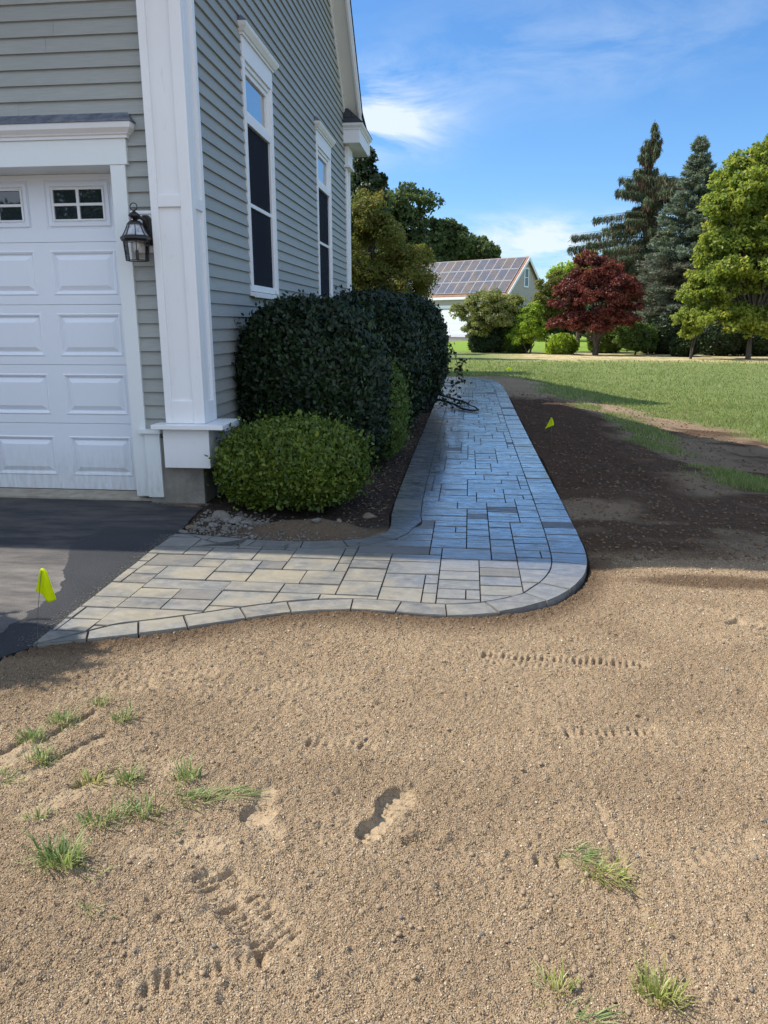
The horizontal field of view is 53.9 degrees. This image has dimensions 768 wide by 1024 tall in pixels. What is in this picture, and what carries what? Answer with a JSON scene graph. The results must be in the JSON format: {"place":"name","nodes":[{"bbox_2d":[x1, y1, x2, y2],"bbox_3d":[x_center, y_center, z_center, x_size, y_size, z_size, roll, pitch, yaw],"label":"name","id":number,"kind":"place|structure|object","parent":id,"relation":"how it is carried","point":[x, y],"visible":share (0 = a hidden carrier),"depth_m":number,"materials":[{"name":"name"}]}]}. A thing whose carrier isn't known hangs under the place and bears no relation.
{"place":"outdoors","nodes":[
{"label":"outdoors","id":0,"kind":"place"},
{"bbox_2d":[0,497,201,660],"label":"driveway","id":1,"kind":"structure","parent":0,"point":[71,546],"depth_m":4.75,"materials":[{"name":"grey asphalt"}]},
{"bbox_2d":[17,502,208,645],"bbox_3d":[-1.497,0.251,4.626,0.466,0.008,2.746,-1,14,-4],"label":"grit","id":2,"kind":"object","parent":1,"relation":"on","point":[199,504],"visible":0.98,"depth_m":4.15,"materials":[{"name":"grey gravel"}]},
{"bbox_2d":[0,0,372,503],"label":"house","id":3,"kind":"structure","parent":0,"point":[221,143],"depth_m":5.91,"materials":[{"name":"paint"}]},
{"bbox_2d":[0,173,136,490],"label":"garage door","id":4,"kind":"structure","parent":3,"relation":"in","point":[65,416],"depth_m":6.02,"materials":[{"name":"paint"}]},
{"bbox_2d":[120,202,152,261],"bbox_3d":[-1.764,-1.987,5.361,0.200,0.393,0.200,1,14,6],"label":"wall lantern","id":5,"kind":"object","parent":3,"relation":"attached to","point":[136,232],"depth_m":5.34,"materials":[{"name":"black metal"}]},
{"bbox_2d":[237,14,279,298],"bbox_3d":[-1.200,-3.319,7.370,0.156,2.395,1.182,1,14,6],"label":"window","id":6,"kind":"structure","parent":3,"relation":"in","point":[256,73],"depth_m":7.38,"materials":[{"name":"white paint"}]},
{"bbox_2d":[314,117,335,297],"bbox_3d":[-0.832,-4.157,10.598,0.156,2.332,1.192,1,14,6],"label":"window","id":7,"kind":"structure","parent":3,"relation":"in","point":[325,141],"depth_m":10.66,"materials":[{"name":"white paint"}]},
{"bbox_2d":[186,509,365,540],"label":"gravel","id":8,"kind":"structure","parent":0,"point":[234,528],"depth_m":5.10,"materials":[{"name":"grey gravel"}]},
{"bbox_2d":[33,377,586,647],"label":"path","id":9,"kind":"structure","parent":0,"point":[481,526],"depth_m":4.44,"materials":[{"name":"stone"}]},
{"bbox_2d":[429,394,478,412],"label":"fallen branch","id":10,"kind":"object","parent":9,"relation":"on","point":[456,405],"visible":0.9,"depth_m":12.49,"materials":[{"name":"brown wood"}]},
{"bbox_2d":[0,333,767,1023],"bbox_3d":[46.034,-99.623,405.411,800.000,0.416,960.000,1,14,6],"label":"ground","id":11,"kind":"structure","parent":0,"point":[396,803],"depth_m":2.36,"materials":[{"name":"brown soil"}]},
{"bbox_2d":[0,761,29,787],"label":"grass tuft","id":12,"kind":"object","parent":11,"relation":"on","point":[3,772],"visible":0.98,"depth_m":2.36,"materials":[{"name":"green plant"}]},
{"bbox_2d":[11,723,49,746],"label":"grass tuft","id":13,"kind":"object","parent":11,"relation":"on","point":[31,734],"visible":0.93,"depth_m":2.58,"materials":[{"name":"green plant"}]},
{"bbox_2d":[13,802,56,820],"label":"grass tuft","id":14,"kind":"object","parent":11,"relation":"on","point":[36,811],"visible":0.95,"depth_m":2.16,"materials":[{"name":"green plant"}]},
{"bbox_2d":[19,738,63,767],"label":"grass tuft","id":15,"kind":"object","parent":11,"relation":"on","point":[38,754],"visible":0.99,"depth_m":2.46,"materials":[{"name":"green plant"}]},
{"bbox_2d":[36,568,55,647],"bbox_3d":[-1.461,0.420,3.263,0.113,0.372,0.019,1,14,3],"label":"marker flag","id":16,"kind":"object","parent":11,"relation":"on","point":[44,588],"visible":0.99,"depth_m":3.24,"materials":[{"name":"plastic"}]},
{"bbox_2d":[9,820,98,873],"bbox_3d":[-0.852,0.891,1.956,0.226,0.092,0.249,-4,15,-15],"label":"grass tuft","id":17,"kind":"object","parent":11,"relation":"on","point":[64,848],"visible":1,"depth_m":1.99,"materials":[{"name":"green plant"}]},
{"bbox_2d":[43,702,85,731],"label":"grass tuft","id":18,"kind":"object","parent":11,"relation":"on","point":[63,717],"visible":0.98,"depth_m":2.68,"materials":[{"name":"green plant"}]},
{"bbox_2d":[65,762,116,790],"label":"grass tuft","id":19,"kind":"object","parent":11,"relation":"on","point":[87,778],"visible":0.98,"depth_m":2.34,"materials":[{"name":"green plant"}]},
{"bbox_2d":[73,860,115,884],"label":"grass tuft","id":20,"kind":"object","parent":11,"relation":"on","point":[90,869],"visible":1,"depth_m":1.95,"materials":[{"name":"green plant"}]},
{"bbox_2d":[75,899,115,917],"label":"grass tuft","id":21,"kind":"object","parent":11,"relation":"on","point":[85,907],"visible":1,"depth_m":1.82,"materials":[{"name":"green plant"}]},
{"bbox_2d":[59,792,142,830],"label":"grass tuft","id":22,"kind":"object","parent":11,"relation":"on","point":[90,817],"visible":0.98,"depth_m":2.14,"materials":[{"name":"green plant"}]},
{"bbox_2d":[85,690,116,705],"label":"grass tuft","id":23,"kind":"object","parent":11,"relation":"on","point":[99,702],"visible":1,"depth_m":2.80,"materials":[{"name":"green plant"}]},
{"bbox_2d":[100,694,138,722],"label":"grass tuft","id":24,"kind":"object","parent":11,"relation":"on","point":[125,715],"visible":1,"depth_m":2.69,"materials":[{"name":"green plant"}]},
{"bbox_2d":[108,757,147,788],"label":"grass tuft","id":25,"kind":"object","parent":11,"relation":"on","point":[129,776],"visible":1,"depth_m":2.33,"materials":[{"name":"green plant"}]},
{"bbox_2d":[115,785,164,823],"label":"grass tuft","id":26,"kind":"object","parent":11,"relation":"on","point":[147,804],"visible":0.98,"depth_m":2.18,"materials":[{"name":"green plant"}]},
{"bbox_2d":[165,751,202,785],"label":"grass tuft","id":27,"kind":"object","parent":11,"relation":"on","point":[184,774],"visible":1,"depth_m":2.34,"materials":[{"name":"green plant"}]},
{"bbox_2d":[185,525,197,529],"bbox_3d":[-1.324,0.110,5.194,0.088,0.048,0.070,4,16,-7],"label":"stone","id":28,"kind":"object","parent":11,"relation":"on","point":[191,527],"visible":0.77,"depth_m":5.17,"materials":[{"name":"grey stone"}]},
{"bbox_2d":[162,778,239,810],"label":"grass tuft","id":29,"kind":"object","parent":11,"relation":"on","point":[200,796],"visible":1,"depth_m":2.24,"materials":[{"name":"green plant"}]},
{"bbox_2d":[208,522,218,527],"bbox_3d":[-1.184,0.095,5.246,0.072,0.042,0.062,1,18,-23],"label":"stone","id":30,"kind":"object","parent":11,"relation":"on","point":[211,524],"visible":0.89,"depth_m":5.23,"materials":[{"name":"grey stone"}]},
{"bbox_2d":[212,510,229,518],"bbox_3d":[-1.190,0.025,5.531,0.141,0.072,0.131,7,22,5],"label":"stone","id":31,"kind":"object","parent":11,"relation":"on","point":[217,514],"visible":0.66,"depth_m":5.49,"materials":[{"name":"grey stone"}]},
{"bbox_2d":[220,516,230,521],"bbox_3d":[-1.132,0.054,5.402,0.084,0.050,0.074,8,16,30],"label":"stone","id":32,"kind":"object","parent":11,"relation":"on","point":[224,518],"visible":0.74,"depth_m":5.38,"materials":[{"name":"grey stone"}]},
{"bbox_2d":[228,516,245,524],"bbox_3d":[-1.038,0.066,5.349,0.103,0.080,0.167,-4,6,22],"label":"stone","id":33,"kind":"object","parent":11,"relation":"on","point":[235,520],"visible":0.63,"depth_m":5.30,"materials":[{"name":"grey stone"}]},
{"bbox_2d":[208,783,275,803],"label":"grass tuft","id":34,"kind":"object","parent":11,"relation":"on","point":[241,791],"visible":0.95,"depth_m":2.27,"materials":[{"name":"plant"}]},
{"bbox_2d":[240,520,252,524],"bbox_3d":[-0.957,0.078,5.277,0.089,0.040,0.112,-5,15,-17],"label":"stone","id":35,"kind":"object","parent":11,"relation":"on","point":[244,522],"visible":0.71,"depth_m":5.25,"materials":[{"name":"grey stone"}]},
{"bbox_2d":[205,404,381,512],"bbox_3d":[-0.690,-0.399,5.842,1.367,0.807,1.166,1,14,6],"label":"boxwood shrub","id":36,"kind":"object","parent":11,"relation":"on","point":[297,463],"visible":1,"depth_m":5.49,"materials":[{"name":"green plant"}]},
{"bbox_2d":[231,286,400,468],"bbox_3d":[-0.644,-1.215,7.100,1.604,1.738,1.572,1,14,6],"label":"holly shrub","id":37,"kind":"object","parent":11,"relation":"on","point":[311,353],"visible":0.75,"depth_m":6.51,"materials":[{"name":"green plant"}]},
{"bbox_2d":[311,518,320,522],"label":"stone","id":38,"kind":"object","parent":11,"relation":"on","point":[316,520],"visible":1,"depth_m":5.02,"materials":[{"name":"grey stone"}]},
{"bbox_2d":[363,512,376,518],"bbox_3d":[-0.112,0.032,5.567,0.094,0.047,0.101,-11,18,-37],"label":"stone","id":39,"kind":"object","parent":11,"relation":"on","point":[367,515],"visible":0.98,"depth_m":5.54,"materials":[{"name":"grey stone"}]},
{"bbox_2d":[350,146,393,283],"bbox_3d":[-0.567,-12.325,36.444,2.977,9.894,2.646,1,14,6],"label":"ivy covered tree","id":40,"kind":"object","parent":11,"relation":"on","point":[369,177],"visible":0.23,"depth_m":35.21,"materials":[{"name":"green plant"}]},
{"bbox_2d":[350,173,408,268],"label":"oak tree","id":41,"kind":"object","parent":11,"relation":"on","point":[391,199],"visible":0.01,"depth_m":98.73,"materials":[{"name":"green plant"}]},
{"bbox_2d":[332,284,435,427],"bbox_3d":[-0.209,-1.966,9.763,1.773,1.906,1.930,1,14,6],"label":"holly shrub","id":42,"kind":"object","parent":11,"relation":"on","point":[399,318],"visible":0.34,"depth_m":9.17,"materials":[{"name":"green plant"}]},
{"bbox_2d":[341,400,433,522],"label":"bed pebbles","id":43,"kind":"object","parent":11,"relation":"on","point":[384,478],"visible":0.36,"depth_m":6.63,"materials":[{"name":"brown stone"}]},
{"bbox_2d":[351,188,440,312],"bbox_3d":[-0.264,-6.628,22.205,3.921,5.343,3.084,1,14,6],"label":"dogwood tree","id":44,"kind":"object","parent":11,"relation":"on","point":[368,222],"visible":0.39,"depth_m":21.27,"materials":[{"name":"green plant"}]},
{"bbox_2d":[375,352,416,461],"bbox_3d":[-0.078,-1.083,7.620,0.814,1.228,1.117,1,14,6],"label":"round shrub","id":45,"kind":"object","parent":11,"relation":"on","point":[398,429],"visible":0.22,"depth_m":7.39,"materials":[{"name":"green plant"}]},
{"bbox_2d":[387,181,451,261],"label":"oak tree","id":46,"kind":"object","parent":11,"relation":"on","point":[406,214],"visible":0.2,"depth_m":103.88,"materials":[{"name":"green plant"}]},
{"bbox_2d":[83,519,767,1023],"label":"foreground clods","id":47,"kind":"object","parent":11,"relation":"on","point":[545,957],"visible":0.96,"depth_m":1.91,"materials":[{"name":"brown soil"}]},
{"bbox_2d":[385,287,471,408],"bbox_3d":[0.398,-2.635,12.301,2.096,1.975,2.025,1,14,6],"label":"holly shrub","id":48,"kind":"object","parent":11,"relation":"on","point":[430,311],"visible":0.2,"depth_m":11.82,"materials":[{"name":"green plant"}]},
{"bbox_2d":[116,484,766,1023],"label":"pebbles","id":49,"kind":"object","parent":11,"relation":"on","point":[508,820],"visible":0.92,"depth_m":2.00,"materials":[{"name":"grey stone"}]},
{"bbox_2d":[429,217,477,261],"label":"oak tree","id":50,"kind":"object","parent":11,"relation":"on","point":[456,234],"visible":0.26,"depth_m":107.34,"materials":[{"name":"green plant"}]},
{"bbox_2d":[458,232,488,260],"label":"oak tree","id":51,"kind":"object","parent":11,"relation":"on","point":[478,243],"visible":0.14,"depth_m":111.01,"materials":[{"name":"green plant"}]},
{"bbox_2d":[467,327,504,352],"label":"dark shrub","id":52,"kind":"object","parent":11,"relation":"on","point":[494,341],"visible":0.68,"depth_m":43.42,"materials":[{"name":"green plant"}]},
{"bbox_2d":[448,286,527,352],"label":"crabapple tree","id":53,"kind":"object","parent":11,"relation":"on","point":[508,310],"visible":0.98,"depth_m":42.58,"materials":[{"name":"green plant"}]},
{"bbox_2d":[478,240,501,258],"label":"oak tree","id":54,"kind":"object","parent":11,"relation":"on","point":[489,250],"visible":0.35,"depth_m":109.99,"materials":[{"name":"green plant"}]},
{"bbox_2d":[500,325,530,352],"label":"dark shrub","id":55,"kind":"object","parent":11,"relation":"on","point":[509,347],"visible":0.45,"depth_m":43.22,"materials":[{"name":"green plant"}]},
{"bbox_2d":[506,300,551,353],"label":"yellow green shrub","id":56,"kind":"object","parent":11,"relation":"on","point":[522,331],"visible":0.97,"depth_m":41.79,"materials":[{"name":"green plant"}]},
{"bbox_2d":[545,417,553,430],"bbox_3d":[1.860,-0.877,8.509,0.096,0.377,0.009,1,14,6],"label":"marker flag","id":57,"kind":"object","parent":11,"relation":"on","point":[550,423],"visible":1,"depth_m":8.48,"materials":[{"name":"plastic"}]},
{"bbox_2d":[530,269,569,347],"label":"slender tree","id":58,"kind":"object","parent":11,"relation":"on","point":[542,294],"visible":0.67,"depth_m":44.17,"materials":[{"name":"green plant"}]},
{"bbox_2d":[524,953,584,1006],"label":"grass tuft","id":59,"kind":"object","parent":11,"relation":"on","point":[555,985],"visible":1,"depth_m":1.60,"materials":[{"name":"green plant"}]},
{"bbox_2d":[525,300,585,337],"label":"distant tree","id":60,"kind":"object","parent":11,"relation":"on","point":[557,330],"visible":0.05,"depth_m":69.54,"materials":[{"name":"green plant"}]},
{"bbox_2d":[544,332,579,354],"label":"shrub","id":61,"kind":"object","parent":11,"relation":"on","point":[561,343],"visible":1,"depth_m":40.82,"materials":[{"name":"green plant"}]},
{"bbox_2d":[542,283,589,308],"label":"distant tree","id":62,"kind":"object","parent":11,"relation":"on","point":[557,297],"visible":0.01,"depth_m":130.14,"materials":[{"name":"green plant"}]},
{"bbox_2d":[544,250,599,345],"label":"leafy tree","id":63,"kind":"object","parent":11,"relation":"on","point":[568,266],"visible":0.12,"depth_m":52.06,"materials":[{"name":"green plant"}]},
{"bbox_2d":[554,837,611,873],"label":"grass tuft","id":64,"kind":"object","parent":11,"relation":"on","point":[588,855],"visible":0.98,"depth_m":1.99,"materials":[{"name":"green plant"}]},
{"bbox_2d":[545,249,646,354],"bbox_3d":[11.062,-10.854,39.473,5.197,5.582,3.015,1,14,6],"label":"japanese maple","id":65,"kind":"object","parent":11,"relation":"on","point":[579,289],"visible":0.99,"depth_m":38.88,"materials":[{"name":"red plant"}]},
{"bbox_2d":[566,992,641,1023],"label":"grass tuft","id":66,"kind":"object","parent":11,"relation":"on","point":[588,1015],"visible":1,"depth_m":1.52,"materials":[{"name":"green plant"}]},
{"bbox_2d":[557,849,650,899],"bbox_3d":[0.554,0.915,1.911,0.232,0.053,0.182,1,14,6],"label":"grass tuft","id":67,"kind":"object","parent":11,"relation":"on","point":[619,872],"visible":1,"depth_m":1.92,"materials":[{"name":"green plant"}]},
{"bbox_2d":[585,315,624,352],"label":"dark shrub","id":68,"kind":"object","parent":11,"relation":"on","point":[607,345],"visible":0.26,"depth_m":42.68,"materials":[{"name":"green plant"}]},
{"bbox_2d":[585,287,654,327],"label":"distant tree","id":69,"kind":"object","parent":11,"relation":"on","point":[590,307],"visible":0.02,"depth_m":67.11,"materials":[{"name":"green plant"}]},
{"bbox_2d":[611,321,659,354],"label":"green shrub","id":70,"kind":"object","parent":11,"relation":"on","point":[627,335],"visible":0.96,"depth_m":40.31,"materials":[{"name":"green plant"}]},
{"bbox_2d":[634,554,641,560],"bbox_3d":[1.509,0.274,4.490,0.045,0.042,0.062,1,14,6],"label":"stone","id":71,"kind":"object","parent":11,"relation":"on","point":[637,557],"visible":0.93,"depth_m":4.47,"materials":[{"name":"grey stone"}]},
{"bbox_2d":[566,123,713,341],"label":"norway spruce","id":72,"kind":"object","parent":11,"relation":"on","point":[650,190],"visible":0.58,"depth_m":44.92,"materials":[{"name":"green plant"}]},
{"bbox_2d":[512,392,767,561],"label":"soil clods","id":73,"kind":"object","parent":11,"relation":"on","point":[688,540],"visible":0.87,"depth_m":6.18,"materials":[{"name":"brown soil"}]},
{"bbox_2d":[638,314,690,353],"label":"dark shrub","id":74,"kind":"object","parent":11,"relation":"on","point":[662,324],"visible":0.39,"depth_m":40.77,"materials":[{"name":"green plant"}]},
{"bbox_2d":[626,949,705,1016],"bbox_3d":[0.579,0.986,1.573,0.159,0.072,0.170,1,14,6],"label":"grass tuft","id":75,"kind":"object","parent":11,"relation":"on","point":[652,985],"visible":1,"depth_m":1.58,"materials":[{"name":"green plant"}]},
{"bbox_2d":[667,335,699,356],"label":"dark shrub","id":76,"kind":"object","parent":11,"relation":"on","point":[679,347],"visible":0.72,"depth_m":37.93,"materials":[{"name":"green plant"}]},
{"bbox_2d":[632,135,740,336],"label":"blue spruce","id":77,"kind":"object","parent":11,"relation":"on","point":[698,167],"visible":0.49,"depth_m":41.32,"materials":[{"name":"green plant"}]},
{"bbox_2d":[670,272,711,358],"bbox_3d":[14.436,-9.141,35.447,1.946,4.155,1.573,1,14,6],"label":"young tree","id":78,"kind":"object","parent":11,"relation":"on","point":[684,296],"visible":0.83,"depth_m":35.17,"materials":[{"name":"green plant"}]},
{"bbox_2d":[697,319,746,355],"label":"dark shrub","id":79,"kind":"object","parent":11,"relation":"on","point":[713,340],"visible":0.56,"depth_m":38.63,"materials":[{"name":"green plant"}]},
{"bbox_2d":[683,133,767,359],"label":"maple tree","id":80,"kind":"object","parent":11,"relation":"on","point":[730,248],"visible":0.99,"depth_m":33.65,"materials":[{"name":"green plant"}]},
{"bbox_2d":[739,329,767,355],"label":"dark shrub","id":81,"kind":"object","parent":11,"relation":"on","point":[759,346],"visible":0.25,"depth_m":38.37,"materials":[{"name":"green plant"}]},
{"bbox_2d":[401,256,547,339],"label":"neighbour house","id":82,"kind":"structure","parent":0,"point":[458,281],"depth_m":76.74,"materials":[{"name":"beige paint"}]},
{"bbox_2d":[440,310,467,336],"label":"garage door","id":83,"kind":"structure","parent":82,"relation":"in","point":[454,326],"depth_m":77.63,"materials":[{"name":"white paint"}]},
{"bbox_2d":[524,267,528,287],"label":"window","id":84,"kind":"structure","parent":82,"relation":"in","point":[526,271],"depth_m":75.49,"materials":[{"name":"white paint"}]},
{"bbox_2d":[351,0,767,283],"label":"sky","id":85,"kind":"structure","parent":0,"point":[526,117],"materials":[{"name":"blue"}]},
{"bbox_2d":[448,359,767,493],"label":"lawn grass","id":86,"kind":"structure","parent":0,"point":[745,479],"depth_m":17.05,"materials":[{"name":"green plant"}]}
]}

